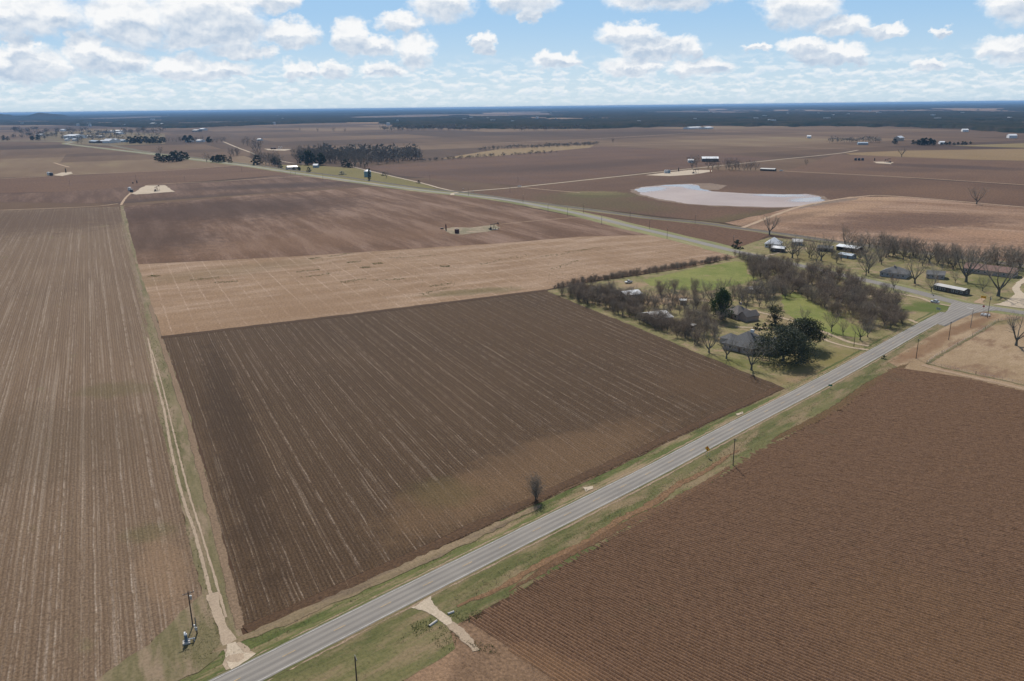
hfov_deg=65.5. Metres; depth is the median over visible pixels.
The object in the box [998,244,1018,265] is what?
thicket tree
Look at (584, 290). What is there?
thicket tree
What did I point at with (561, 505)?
road shoulder
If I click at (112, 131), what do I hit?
barn
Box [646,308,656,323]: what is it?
thicket tree
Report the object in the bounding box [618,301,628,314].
thicket tree
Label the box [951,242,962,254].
thicket tree
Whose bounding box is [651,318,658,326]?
thicket tree
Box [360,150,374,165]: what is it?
bare tree
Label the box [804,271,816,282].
thicket tree
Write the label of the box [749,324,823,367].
live oak
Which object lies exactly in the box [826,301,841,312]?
thicket tree
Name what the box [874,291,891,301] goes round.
thicket tree
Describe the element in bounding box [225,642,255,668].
driveway mouth
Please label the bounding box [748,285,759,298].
bare tree
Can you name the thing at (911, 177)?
field track
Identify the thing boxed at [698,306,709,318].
thicket tree
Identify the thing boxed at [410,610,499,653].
entrance weeds
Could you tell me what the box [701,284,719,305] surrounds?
bare tree
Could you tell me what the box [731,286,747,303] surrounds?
bare tree
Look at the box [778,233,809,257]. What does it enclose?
bare tree
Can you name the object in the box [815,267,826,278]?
thicket tree
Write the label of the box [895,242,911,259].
bare tree
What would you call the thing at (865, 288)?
thicket tree
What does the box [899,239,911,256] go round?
bare tree
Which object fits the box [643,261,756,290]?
green pasture
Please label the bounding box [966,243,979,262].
bare tree
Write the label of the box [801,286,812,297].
thicket tree
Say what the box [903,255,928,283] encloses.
bare tree
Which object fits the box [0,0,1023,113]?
sky
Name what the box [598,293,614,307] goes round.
thicket tree
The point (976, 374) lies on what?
fence weeds
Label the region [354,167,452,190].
caliche road
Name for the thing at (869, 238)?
bare tree
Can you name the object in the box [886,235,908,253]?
bare tree
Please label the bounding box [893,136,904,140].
house
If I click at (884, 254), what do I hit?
bare tree
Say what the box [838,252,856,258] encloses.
shed
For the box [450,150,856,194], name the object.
caliche road
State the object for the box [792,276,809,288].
thicket tree
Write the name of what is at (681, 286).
thicket tree
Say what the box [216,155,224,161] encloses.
evergreen tree
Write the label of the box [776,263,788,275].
thicket tree
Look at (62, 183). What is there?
field
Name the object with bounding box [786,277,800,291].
thicket tree
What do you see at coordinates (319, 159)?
evergreen tree
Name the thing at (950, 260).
bare tree
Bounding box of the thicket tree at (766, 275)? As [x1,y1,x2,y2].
[759,270,773,281]
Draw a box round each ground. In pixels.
[0,104,1023,680]
[35,131,164,145]
[404,618,559,680]
[548,237,1023,388]
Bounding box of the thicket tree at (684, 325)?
[677,319,693,336]
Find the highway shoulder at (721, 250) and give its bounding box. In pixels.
[57,141,1023,316]
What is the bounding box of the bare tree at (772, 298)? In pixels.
[766,289,780,304]
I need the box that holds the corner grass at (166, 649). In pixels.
[96,592,221,680]
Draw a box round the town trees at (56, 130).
[10,126,165,138]
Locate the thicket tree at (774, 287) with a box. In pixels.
[770,282,780,295]
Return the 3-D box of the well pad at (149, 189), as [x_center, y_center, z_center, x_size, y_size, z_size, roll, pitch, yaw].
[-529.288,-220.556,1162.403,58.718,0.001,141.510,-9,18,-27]
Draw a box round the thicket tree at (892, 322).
[885,315,898,326]
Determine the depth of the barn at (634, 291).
465.92 m
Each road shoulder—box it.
[217,325,912,674]
[267,325,936,680]
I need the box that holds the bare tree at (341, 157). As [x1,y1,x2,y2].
[335,150,349,165]
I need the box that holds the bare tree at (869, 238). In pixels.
[861,230,881,245]
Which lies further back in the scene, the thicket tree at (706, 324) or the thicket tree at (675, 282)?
the thicket tree at (675, 282)
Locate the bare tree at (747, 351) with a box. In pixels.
[740,336,772,369]
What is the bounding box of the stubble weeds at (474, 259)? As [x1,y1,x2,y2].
[304,248,683,297]
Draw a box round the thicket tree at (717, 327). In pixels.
[706,321,721,337]
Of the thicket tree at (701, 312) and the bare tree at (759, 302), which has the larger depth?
the bare tree at (759, 302)
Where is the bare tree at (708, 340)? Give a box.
[699,329,721,352]
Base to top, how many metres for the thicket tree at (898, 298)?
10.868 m
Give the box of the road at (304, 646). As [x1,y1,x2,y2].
[208,312,944,680]
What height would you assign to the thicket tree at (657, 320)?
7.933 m
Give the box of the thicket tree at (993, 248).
[986,242,1009,263]
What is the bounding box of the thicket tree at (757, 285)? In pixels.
[750,279,765,295]
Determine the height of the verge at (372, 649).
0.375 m
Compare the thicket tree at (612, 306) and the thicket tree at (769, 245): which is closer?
the thicket tree at (612, 306)
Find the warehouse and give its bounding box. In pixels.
[63,134,86,138]
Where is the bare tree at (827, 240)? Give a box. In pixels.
[816,232,836,253]
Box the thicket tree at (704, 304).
[696,302,711,312]
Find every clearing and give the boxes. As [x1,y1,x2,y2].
[347,122,378,122]
[483,113,519,113]
[543,118,585,118]
[774,110,822,110]
[908,109,948,110]
[932,108,1003,110]
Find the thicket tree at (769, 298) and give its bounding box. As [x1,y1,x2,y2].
[761,287,775,305]
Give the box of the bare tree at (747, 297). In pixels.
[737,288,755,308]
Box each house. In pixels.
[719,329,776,354]
[726,302,759,321]
[764,237,781,246]
[817,245,833,251]
[880,265,911,278]
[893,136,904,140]
[926,270,945,279]
[964,262,1017,277]
[1006,134,1017,137]
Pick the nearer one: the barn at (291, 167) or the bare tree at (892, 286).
the bare tree at (892, 286)
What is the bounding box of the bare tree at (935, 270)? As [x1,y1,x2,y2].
[929,261,944,280]
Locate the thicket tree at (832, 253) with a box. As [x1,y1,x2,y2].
[829,246,836,257]
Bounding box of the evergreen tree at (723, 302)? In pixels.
[709,287,734,318]
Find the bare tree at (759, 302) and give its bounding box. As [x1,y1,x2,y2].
[755,291,766,306]
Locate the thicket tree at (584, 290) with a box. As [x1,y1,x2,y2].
[576,286,589,301]
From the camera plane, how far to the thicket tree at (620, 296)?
453.44 m
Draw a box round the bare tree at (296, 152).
[290,146,301,162]
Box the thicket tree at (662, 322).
[656,318,666,329]
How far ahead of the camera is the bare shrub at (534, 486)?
230.59 m
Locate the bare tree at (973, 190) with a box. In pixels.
[967,185,988,203]
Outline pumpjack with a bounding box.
[488,222,498,229]
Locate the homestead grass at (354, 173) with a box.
[279,165,445,191]
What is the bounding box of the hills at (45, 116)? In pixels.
[16,113,77,119]
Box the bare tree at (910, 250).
[905,245,917,258]
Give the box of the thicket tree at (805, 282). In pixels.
[797,277,814,289]
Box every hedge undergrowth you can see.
[552,257,732,289]
[737,251,1001,268]
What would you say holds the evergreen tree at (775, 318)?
on the hamlet ground at (914, 307)
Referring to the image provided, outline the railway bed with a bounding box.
[54,140,1023,266]
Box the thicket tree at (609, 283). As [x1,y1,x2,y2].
[607,279,618,287]
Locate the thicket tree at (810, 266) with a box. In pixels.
[805,262,821,274]
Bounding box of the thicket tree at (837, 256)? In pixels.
[833,251,842,262]
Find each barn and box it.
[101,130,122,132]
[102,139,116,142]
[286,165,297,168]
[621,289,641,297]
[640,310,673,324]
[683,126,698,128]
[699,126,713,128]
[701,156,718,161]
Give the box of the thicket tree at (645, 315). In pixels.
[641,312,656,324]
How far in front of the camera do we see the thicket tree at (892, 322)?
403.09 m
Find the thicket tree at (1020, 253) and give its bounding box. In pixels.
[1010,245,1023,265]
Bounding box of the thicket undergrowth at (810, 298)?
[745,265,903,331]
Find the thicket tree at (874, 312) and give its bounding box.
[859,302,879,318]
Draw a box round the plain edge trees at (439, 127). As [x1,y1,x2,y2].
[380,123,589,130]
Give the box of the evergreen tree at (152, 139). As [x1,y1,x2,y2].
[147,136,154,142]
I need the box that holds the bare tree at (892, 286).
[882,285,893,293]
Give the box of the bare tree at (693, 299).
[687,290,702,305]
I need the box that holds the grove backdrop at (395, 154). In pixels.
[296,142,422,162]
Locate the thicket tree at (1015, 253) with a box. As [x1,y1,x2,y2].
[1003,248,1023,266]
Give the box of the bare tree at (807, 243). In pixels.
[801,236,818,257]
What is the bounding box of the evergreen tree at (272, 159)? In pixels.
[270,157,280,164]
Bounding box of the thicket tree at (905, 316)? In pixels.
[895,310,909,323]
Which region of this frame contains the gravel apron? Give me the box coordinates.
[206,591,253,669]
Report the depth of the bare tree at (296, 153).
1684.72 m
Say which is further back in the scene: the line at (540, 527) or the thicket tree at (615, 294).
the thicket tree at (615, 294)
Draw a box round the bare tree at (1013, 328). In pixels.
[1005,310,1023,345]
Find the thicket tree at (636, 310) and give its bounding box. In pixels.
[629,304,643,317]
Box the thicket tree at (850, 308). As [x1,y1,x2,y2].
[849,305,857,316]
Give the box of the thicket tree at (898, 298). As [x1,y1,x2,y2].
[890,291,908,303]
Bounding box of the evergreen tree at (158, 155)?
[154,153,162,160]
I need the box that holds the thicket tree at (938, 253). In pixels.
[931,244,945,262]
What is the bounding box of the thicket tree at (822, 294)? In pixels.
[812,287,830,305]
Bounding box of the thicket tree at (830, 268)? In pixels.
[824,265,836,273]
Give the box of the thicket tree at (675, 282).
[667,278,681,290]
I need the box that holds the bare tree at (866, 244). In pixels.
[860,236,877,254]
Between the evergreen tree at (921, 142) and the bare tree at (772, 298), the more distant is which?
the evergreen tree at (921, 142)
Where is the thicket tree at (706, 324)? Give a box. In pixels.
[699,318,712,334]
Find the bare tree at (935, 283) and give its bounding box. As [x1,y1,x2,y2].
[924,274,942,291]
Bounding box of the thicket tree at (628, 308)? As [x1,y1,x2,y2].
[624,305,631,315]
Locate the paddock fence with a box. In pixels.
[927,317,1021,360]
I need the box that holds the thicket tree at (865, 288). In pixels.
[860,283,870,294]
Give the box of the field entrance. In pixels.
[447,622,478,651]
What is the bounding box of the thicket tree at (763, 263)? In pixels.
[757,258,769,270]
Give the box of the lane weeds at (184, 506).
[150,330,219,660]
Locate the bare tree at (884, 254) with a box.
[875,246,890,264]
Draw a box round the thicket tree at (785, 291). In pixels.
[781,285,792,297]
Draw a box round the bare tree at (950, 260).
[947,253,960,268]
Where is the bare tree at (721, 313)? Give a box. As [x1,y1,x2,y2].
[714,308,728,319]
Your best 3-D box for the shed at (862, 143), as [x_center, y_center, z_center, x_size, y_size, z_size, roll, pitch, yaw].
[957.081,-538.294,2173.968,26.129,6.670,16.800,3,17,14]
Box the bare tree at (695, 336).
[689,330,701,344]
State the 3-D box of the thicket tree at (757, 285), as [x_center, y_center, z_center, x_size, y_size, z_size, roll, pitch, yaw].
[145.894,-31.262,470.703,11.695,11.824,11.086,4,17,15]
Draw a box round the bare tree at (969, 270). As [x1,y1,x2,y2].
[949,242,1001,281]
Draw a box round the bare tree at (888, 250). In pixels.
[879,237,897,257]
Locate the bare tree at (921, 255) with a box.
[915,246,930,265]
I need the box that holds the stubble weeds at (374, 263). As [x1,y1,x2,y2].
[149,249,586,294]
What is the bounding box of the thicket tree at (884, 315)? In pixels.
[875,307,901,325]
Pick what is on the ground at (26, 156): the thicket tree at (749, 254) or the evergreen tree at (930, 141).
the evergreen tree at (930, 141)
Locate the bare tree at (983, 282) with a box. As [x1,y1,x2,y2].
[976,277,991,290]
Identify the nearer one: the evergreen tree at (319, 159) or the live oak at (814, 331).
the live oak at (814, 331)
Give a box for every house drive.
[665,298,868,345]
[735,326,867,349]
[868,293,950,305]
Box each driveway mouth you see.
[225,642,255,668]
[411,596,452,624]
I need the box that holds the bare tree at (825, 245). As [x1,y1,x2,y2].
[809,238,834,260]
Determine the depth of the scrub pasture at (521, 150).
2081.70 m
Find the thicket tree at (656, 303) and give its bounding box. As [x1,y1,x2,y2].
[650,295,660,305]
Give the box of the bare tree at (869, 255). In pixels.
[862,244,884,272]
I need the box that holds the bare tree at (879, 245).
[873,238,885,251]
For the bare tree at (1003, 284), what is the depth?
464.28 m
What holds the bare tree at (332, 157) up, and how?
on the ground at (26, 156)
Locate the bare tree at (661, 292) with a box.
[655,284,668,299]
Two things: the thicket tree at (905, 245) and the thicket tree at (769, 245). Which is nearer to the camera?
the thicket tree at (905, 245)
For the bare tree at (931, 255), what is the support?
on the hamlet ground at (914, 307)
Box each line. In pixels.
[211,312,940,680]
[235,327,920,680]
[259,326,931,680]
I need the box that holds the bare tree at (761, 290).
[752,283,764,294]
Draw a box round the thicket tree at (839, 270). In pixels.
[835,266,845,276]
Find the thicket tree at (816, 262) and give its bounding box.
[809,259,820,271]
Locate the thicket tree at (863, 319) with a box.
[858,316,875,326]
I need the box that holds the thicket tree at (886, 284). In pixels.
[879,281,889,291]
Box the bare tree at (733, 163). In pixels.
[727,158,737,168]
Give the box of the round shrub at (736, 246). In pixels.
[731,240,743,248]
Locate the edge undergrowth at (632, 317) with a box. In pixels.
[559,291,706,345]
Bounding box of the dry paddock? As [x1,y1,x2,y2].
[887,311,1023,389]
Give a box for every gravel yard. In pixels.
[974,298,986,304]
[994,278,1023,307]
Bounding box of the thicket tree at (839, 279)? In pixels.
[834,274,845,284]
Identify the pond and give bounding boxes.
[635,184,824,206]
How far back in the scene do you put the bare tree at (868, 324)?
387.80 m
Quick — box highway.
[63,141,1023,314]
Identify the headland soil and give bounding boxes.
[161,290,546,338]
[243,387,783,632]
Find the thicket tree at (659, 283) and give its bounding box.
[654,280,667,289]
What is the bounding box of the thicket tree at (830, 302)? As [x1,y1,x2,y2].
[825,298,842,309]
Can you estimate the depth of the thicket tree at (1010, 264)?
532.06 m
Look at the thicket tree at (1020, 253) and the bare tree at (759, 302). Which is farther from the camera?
the thicket tree at (1020, 253)
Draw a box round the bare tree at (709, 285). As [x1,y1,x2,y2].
[701,278,714,292]
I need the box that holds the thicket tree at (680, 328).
[667,323,684,336]
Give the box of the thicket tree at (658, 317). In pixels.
[653,310,665,325]
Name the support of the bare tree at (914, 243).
on the hamlet ground at (914, 307)
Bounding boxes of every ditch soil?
[456,450,738,606]
[509,466,729,591]
[771,364,906,440]
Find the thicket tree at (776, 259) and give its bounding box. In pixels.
[771,254,780,263]
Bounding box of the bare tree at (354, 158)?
[348,152,358,166]
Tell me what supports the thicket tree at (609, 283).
on the hamlet ground at (914, 307)
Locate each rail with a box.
[0,139,1003,262]
[1,139,1014,263]
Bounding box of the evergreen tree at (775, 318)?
[765,304,784,325]
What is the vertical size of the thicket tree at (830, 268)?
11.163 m
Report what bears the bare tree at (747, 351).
on the hamlet ground at (914, 307)
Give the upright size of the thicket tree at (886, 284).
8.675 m
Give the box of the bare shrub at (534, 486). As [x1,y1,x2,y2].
[525,472,545,499]
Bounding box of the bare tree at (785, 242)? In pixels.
[778,236,792,247]
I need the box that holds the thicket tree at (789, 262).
[780,257,796,268]
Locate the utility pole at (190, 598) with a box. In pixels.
[184,590,193,626]
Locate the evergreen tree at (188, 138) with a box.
[185,135,194,141]
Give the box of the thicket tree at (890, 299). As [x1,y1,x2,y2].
[882,294,898,310]
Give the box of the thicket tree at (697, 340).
[690,331,702,342]
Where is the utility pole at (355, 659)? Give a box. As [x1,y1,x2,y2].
[354,656,356,680]
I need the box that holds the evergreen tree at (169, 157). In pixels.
[165,151,178,161]
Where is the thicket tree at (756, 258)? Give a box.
[750,255,766,263]
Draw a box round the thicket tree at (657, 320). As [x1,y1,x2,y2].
[652,315,665,327]
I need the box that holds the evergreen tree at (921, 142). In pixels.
[916,138,925,144]
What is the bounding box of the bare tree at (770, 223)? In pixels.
[763,214,780,234]
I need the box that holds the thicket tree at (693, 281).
[689,277,700,290]
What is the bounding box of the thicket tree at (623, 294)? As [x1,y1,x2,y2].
[617,291,632,302]
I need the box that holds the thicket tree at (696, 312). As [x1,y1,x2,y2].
[692,308,700,319]
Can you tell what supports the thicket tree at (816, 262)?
on the hamlet ground at (914, 307)
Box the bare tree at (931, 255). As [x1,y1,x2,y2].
[916,241,947,262]
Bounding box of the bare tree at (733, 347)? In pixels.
[715,333,737,358]
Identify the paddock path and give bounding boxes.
[922,364,1023,389]
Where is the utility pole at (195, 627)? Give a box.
[194,617,197,633]
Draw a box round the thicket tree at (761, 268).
[754,264,765,275]
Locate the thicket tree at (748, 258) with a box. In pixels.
[745,256,755,266]
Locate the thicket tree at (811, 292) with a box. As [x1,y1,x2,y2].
[806,285,820,300]
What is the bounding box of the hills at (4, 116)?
[0,114,18,118]
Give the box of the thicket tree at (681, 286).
[677,285,688,296]
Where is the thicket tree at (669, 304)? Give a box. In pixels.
[664,300,676,312]
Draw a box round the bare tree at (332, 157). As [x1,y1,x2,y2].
[328,149,339,162]
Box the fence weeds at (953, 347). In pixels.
[927,320,1005,362]
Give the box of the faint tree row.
[828,136,881,142]
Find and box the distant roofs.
[21,110,1011,126]
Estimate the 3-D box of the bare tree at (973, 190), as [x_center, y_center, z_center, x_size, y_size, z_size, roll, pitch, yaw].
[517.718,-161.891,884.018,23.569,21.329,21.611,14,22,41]
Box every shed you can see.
[89,140,101,142]
[760,168,775,170]
[771,245,785,252]
[792,239,802,245]
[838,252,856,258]
[857,142,867,144]
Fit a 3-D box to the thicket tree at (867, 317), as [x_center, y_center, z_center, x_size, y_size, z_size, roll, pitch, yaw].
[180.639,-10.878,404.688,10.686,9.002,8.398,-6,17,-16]
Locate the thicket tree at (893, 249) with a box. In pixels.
[888,240,901,256]
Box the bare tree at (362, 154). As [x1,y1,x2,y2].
[358,153,369,165]
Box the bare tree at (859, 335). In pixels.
[852,321,874,339]
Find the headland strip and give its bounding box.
[149,305,244,629]
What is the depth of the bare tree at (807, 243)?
588.92 m
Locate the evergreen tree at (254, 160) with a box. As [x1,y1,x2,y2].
[250,155,262,164]
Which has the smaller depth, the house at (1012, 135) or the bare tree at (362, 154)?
the bare tree at (362, 154)
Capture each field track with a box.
[1,165,234,178]
[145,177,325,185]
[742,195,1020,227]
[791,171,1020,184]
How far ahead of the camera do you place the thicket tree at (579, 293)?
464.49 m
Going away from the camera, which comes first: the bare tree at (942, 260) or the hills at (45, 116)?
the bare tree at (942, 260)
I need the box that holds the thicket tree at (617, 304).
[610,298,624,313]
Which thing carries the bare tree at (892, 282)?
on the hamlet ground at (914, 307)
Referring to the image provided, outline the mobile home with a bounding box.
[933,283,969,294]
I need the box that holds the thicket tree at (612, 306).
[608,300,616,312]
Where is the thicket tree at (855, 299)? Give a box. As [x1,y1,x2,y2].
[851,294,862,308]
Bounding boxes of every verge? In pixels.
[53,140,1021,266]
[142,311,938,680]
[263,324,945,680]
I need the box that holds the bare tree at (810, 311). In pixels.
[799,306,811,318]
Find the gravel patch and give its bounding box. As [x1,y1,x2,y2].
[583,486,592,491]
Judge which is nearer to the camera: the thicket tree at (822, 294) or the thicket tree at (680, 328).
the thicket tree at (680, 328)
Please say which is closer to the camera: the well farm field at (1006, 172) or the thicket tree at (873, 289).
the thicket tree at (873, 289)
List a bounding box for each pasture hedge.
[414,150,557,160]
[479,141,599,149]
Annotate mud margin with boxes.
[630,183,829,207]
[695,183,726,189]
[795,198,857,208]
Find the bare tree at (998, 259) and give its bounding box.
[989,249,1008,265]
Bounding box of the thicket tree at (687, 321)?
[680,316,693,329]
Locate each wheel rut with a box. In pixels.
[147,338,212,593]
[151,350,226,616]
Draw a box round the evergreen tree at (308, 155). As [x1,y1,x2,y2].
[299,150,315,164]
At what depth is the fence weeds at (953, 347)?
377.37 m
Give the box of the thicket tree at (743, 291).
[736,286,749,301]
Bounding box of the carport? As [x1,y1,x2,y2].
[836,244,863,250]
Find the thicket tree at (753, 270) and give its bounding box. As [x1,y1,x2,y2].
[749,264,760,277]
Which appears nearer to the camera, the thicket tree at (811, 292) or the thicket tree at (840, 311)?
the thicket tree at (840, 311)
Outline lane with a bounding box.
[120,206,242,638]
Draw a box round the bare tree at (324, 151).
[319,145,330,158]
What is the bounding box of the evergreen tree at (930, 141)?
[926,138,932,144]
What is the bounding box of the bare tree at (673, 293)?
[663,284,679,301]
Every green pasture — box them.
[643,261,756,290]
[780,293,869,336]
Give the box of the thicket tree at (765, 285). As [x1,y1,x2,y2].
[757,280,771,295]
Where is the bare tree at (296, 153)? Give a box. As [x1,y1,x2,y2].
[292,148,302,161]
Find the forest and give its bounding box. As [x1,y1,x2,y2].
[0,102,1023,132]
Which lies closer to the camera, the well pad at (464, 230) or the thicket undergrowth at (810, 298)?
the thicket undergrowth at (810, 298)
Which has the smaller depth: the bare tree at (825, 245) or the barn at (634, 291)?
the barn at (634, 291)
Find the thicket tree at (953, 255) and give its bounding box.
[946,246,962,267]
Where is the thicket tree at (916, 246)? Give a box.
[908,238,926,257]
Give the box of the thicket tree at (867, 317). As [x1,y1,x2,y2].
[859,312,877,324]
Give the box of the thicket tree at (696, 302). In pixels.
[687,295,705,308]
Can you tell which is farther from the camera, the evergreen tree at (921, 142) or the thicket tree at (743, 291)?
the evergreen tree at (921, 142)
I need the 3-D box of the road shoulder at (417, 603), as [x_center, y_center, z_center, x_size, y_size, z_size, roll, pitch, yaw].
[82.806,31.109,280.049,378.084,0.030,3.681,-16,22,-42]
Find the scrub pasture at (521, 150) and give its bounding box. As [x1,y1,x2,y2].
[441,145,592,158]
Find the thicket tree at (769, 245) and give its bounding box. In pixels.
[767,241,773,251]
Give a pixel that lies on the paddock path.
(978, 378)
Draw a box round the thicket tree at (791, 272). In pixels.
[786,268,797,278]
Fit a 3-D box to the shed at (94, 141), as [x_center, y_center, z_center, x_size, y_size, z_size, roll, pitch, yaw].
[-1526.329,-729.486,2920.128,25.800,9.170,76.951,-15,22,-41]
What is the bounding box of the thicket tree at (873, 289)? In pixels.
[866,285,881,296]
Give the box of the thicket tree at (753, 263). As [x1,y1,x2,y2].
[749,258,759,273]
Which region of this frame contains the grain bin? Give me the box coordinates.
[364,169,370,176]
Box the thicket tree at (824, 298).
[820,293,833,306]
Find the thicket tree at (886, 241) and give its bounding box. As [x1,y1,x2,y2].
[877,234,897,253]
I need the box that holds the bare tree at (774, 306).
[766,300,782,314]
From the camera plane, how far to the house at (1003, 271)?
523.67 m
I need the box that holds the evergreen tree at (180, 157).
[171,150,181,160]
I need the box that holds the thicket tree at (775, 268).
[769,262,786,275]
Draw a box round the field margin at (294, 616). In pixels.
[210,505,540,653]
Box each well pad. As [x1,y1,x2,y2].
[55,172,72,175]
[131,185,174,193]
[444,225,500,234]
[650,170,711,175]
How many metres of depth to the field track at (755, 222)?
882.29 m
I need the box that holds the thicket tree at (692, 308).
[683,304,696,313]
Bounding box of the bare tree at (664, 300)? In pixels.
[657,296,668,306]
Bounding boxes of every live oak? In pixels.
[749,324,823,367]
[780,316,831,344]
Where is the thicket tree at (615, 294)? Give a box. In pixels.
[608,290,620,303]
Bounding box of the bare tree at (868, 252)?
[858,244,878,263]
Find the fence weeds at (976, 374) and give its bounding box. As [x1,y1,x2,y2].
[927,363,1023,385]
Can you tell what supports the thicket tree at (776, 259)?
on the hamlet ground at (914, 307)
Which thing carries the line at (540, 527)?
on the road at (304, 646)
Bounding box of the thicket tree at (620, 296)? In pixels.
[618,294,626,302]
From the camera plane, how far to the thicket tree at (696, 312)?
418.62 m
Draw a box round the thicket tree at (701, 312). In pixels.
[694,309,705,320]
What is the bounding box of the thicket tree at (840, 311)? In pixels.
[833,302,846,315]
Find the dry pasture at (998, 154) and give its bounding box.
[847,149,1023,160]
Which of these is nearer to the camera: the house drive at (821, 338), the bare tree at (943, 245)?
the house drive at (821, 338)
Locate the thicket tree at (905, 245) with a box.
[899,238,916,255]
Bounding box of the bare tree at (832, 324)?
[822,309,842,331]
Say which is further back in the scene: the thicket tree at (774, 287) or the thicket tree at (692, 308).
the thicket tree at (774, 287)
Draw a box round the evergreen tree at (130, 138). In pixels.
[126,136,133,142]
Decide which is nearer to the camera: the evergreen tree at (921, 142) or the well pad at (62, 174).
the well pad at (62, 174)
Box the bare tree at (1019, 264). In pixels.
[1018,255,1023,269]
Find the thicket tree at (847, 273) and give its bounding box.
[845,271,858,279]
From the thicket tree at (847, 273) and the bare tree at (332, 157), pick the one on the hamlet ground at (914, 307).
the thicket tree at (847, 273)
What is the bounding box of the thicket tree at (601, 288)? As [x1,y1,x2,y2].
[596,282,605,293]
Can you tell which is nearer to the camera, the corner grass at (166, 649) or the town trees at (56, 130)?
the corner grass at (166, 649)
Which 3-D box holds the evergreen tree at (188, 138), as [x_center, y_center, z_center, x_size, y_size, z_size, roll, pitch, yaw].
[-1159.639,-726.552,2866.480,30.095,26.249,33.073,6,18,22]
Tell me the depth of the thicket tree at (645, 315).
413.53 m
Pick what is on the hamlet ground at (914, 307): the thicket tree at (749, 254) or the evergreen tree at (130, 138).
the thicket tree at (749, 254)
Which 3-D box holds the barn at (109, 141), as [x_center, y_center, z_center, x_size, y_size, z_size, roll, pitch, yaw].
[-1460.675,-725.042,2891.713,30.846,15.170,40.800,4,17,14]
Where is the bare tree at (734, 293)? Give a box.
[728,284,738,303]
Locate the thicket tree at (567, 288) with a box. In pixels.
[564,283,576,296]
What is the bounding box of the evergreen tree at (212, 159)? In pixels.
[210,156,217,161]
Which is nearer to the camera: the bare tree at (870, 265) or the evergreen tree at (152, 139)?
the bare tree at (870, 265)
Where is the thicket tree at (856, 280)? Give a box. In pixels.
[849,273,865,286]
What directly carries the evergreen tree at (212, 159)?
on the ground at (26, 156)
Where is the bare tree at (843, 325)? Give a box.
[837,318,851,332]
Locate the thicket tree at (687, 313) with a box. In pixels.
[682,308,694,319]
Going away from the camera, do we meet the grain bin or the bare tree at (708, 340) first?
the bare tree at (708, 340)
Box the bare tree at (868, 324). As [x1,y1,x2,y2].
[863,318,878,336]
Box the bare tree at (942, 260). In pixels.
[934,252,946,266]
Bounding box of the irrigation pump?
[183,633,194,644]
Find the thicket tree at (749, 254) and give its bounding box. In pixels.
[740,250,751,263]
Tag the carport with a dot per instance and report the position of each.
(840, 246)
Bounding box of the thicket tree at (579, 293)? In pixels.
[572,287,582,301]
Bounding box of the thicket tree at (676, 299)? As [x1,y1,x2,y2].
[668,293,679,304]
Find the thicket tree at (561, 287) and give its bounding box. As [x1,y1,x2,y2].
[555,282,566,294]
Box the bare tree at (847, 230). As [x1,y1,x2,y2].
[839,223,855,242]
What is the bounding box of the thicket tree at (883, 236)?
[877,231,891,244]
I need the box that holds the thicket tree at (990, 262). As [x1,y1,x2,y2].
[985,249,998,264]
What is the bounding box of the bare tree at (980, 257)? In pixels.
[972,251,988,262]
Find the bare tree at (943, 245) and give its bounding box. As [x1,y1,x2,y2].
[931,239,957,252]
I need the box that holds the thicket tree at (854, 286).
[848,283,864,292]
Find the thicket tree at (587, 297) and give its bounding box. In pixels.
[581,291,591,304]
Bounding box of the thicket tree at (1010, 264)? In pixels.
[1003,254,1019,267]
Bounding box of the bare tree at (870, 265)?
[854,250,880,275]
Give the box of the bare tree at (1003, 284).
[978,251,1023,295]
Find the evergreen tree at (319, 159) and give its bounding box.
[312,152,326,164]
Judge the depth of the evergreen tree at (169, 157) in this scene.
1785.48 m
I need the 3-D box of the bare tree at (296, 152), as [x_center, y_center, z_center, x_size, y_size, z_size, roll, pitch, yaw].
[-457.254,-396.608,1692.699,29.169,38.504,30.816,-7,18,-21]
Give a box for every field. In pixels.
[0,165,288,192]
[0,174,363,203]
[0,207,201,680]
[124,187,646,263]
[138,235,735,335]
[165,290,785,632]
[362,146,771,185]
[469,368,1023,680]
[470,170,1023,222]
[571,209,767,246]
[726,197,1023,262]
[787,154,1023,184]
[955,143,1023,147]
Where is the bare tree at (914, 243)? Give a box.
[904,237,930,255]
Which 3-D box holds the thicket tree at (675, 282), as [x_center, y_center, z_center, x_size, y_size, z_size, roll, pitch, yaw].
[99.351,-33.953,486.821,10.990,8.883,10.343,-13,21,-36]
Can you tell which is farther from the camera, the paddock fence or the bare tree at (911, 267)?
the bare tree at (911, 267)
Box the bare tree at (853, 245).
[841,235,864,253]
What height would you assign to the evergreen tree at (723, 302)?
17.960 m
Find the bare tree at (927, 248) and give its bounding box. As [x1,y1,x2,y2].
[918,243,935,260]
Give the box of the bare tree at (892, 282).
[888,270,901,289]
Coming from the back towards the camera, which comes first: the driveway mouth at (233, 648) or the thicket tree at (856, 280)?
the thicket tree at (856, 280)
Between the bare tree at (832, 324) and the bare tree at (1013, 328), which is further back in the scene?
the bare tree at (832, 324)
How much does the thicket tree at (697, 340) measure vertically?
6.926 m
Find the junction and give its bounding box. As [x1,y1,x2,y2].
[934,301,1001,325]

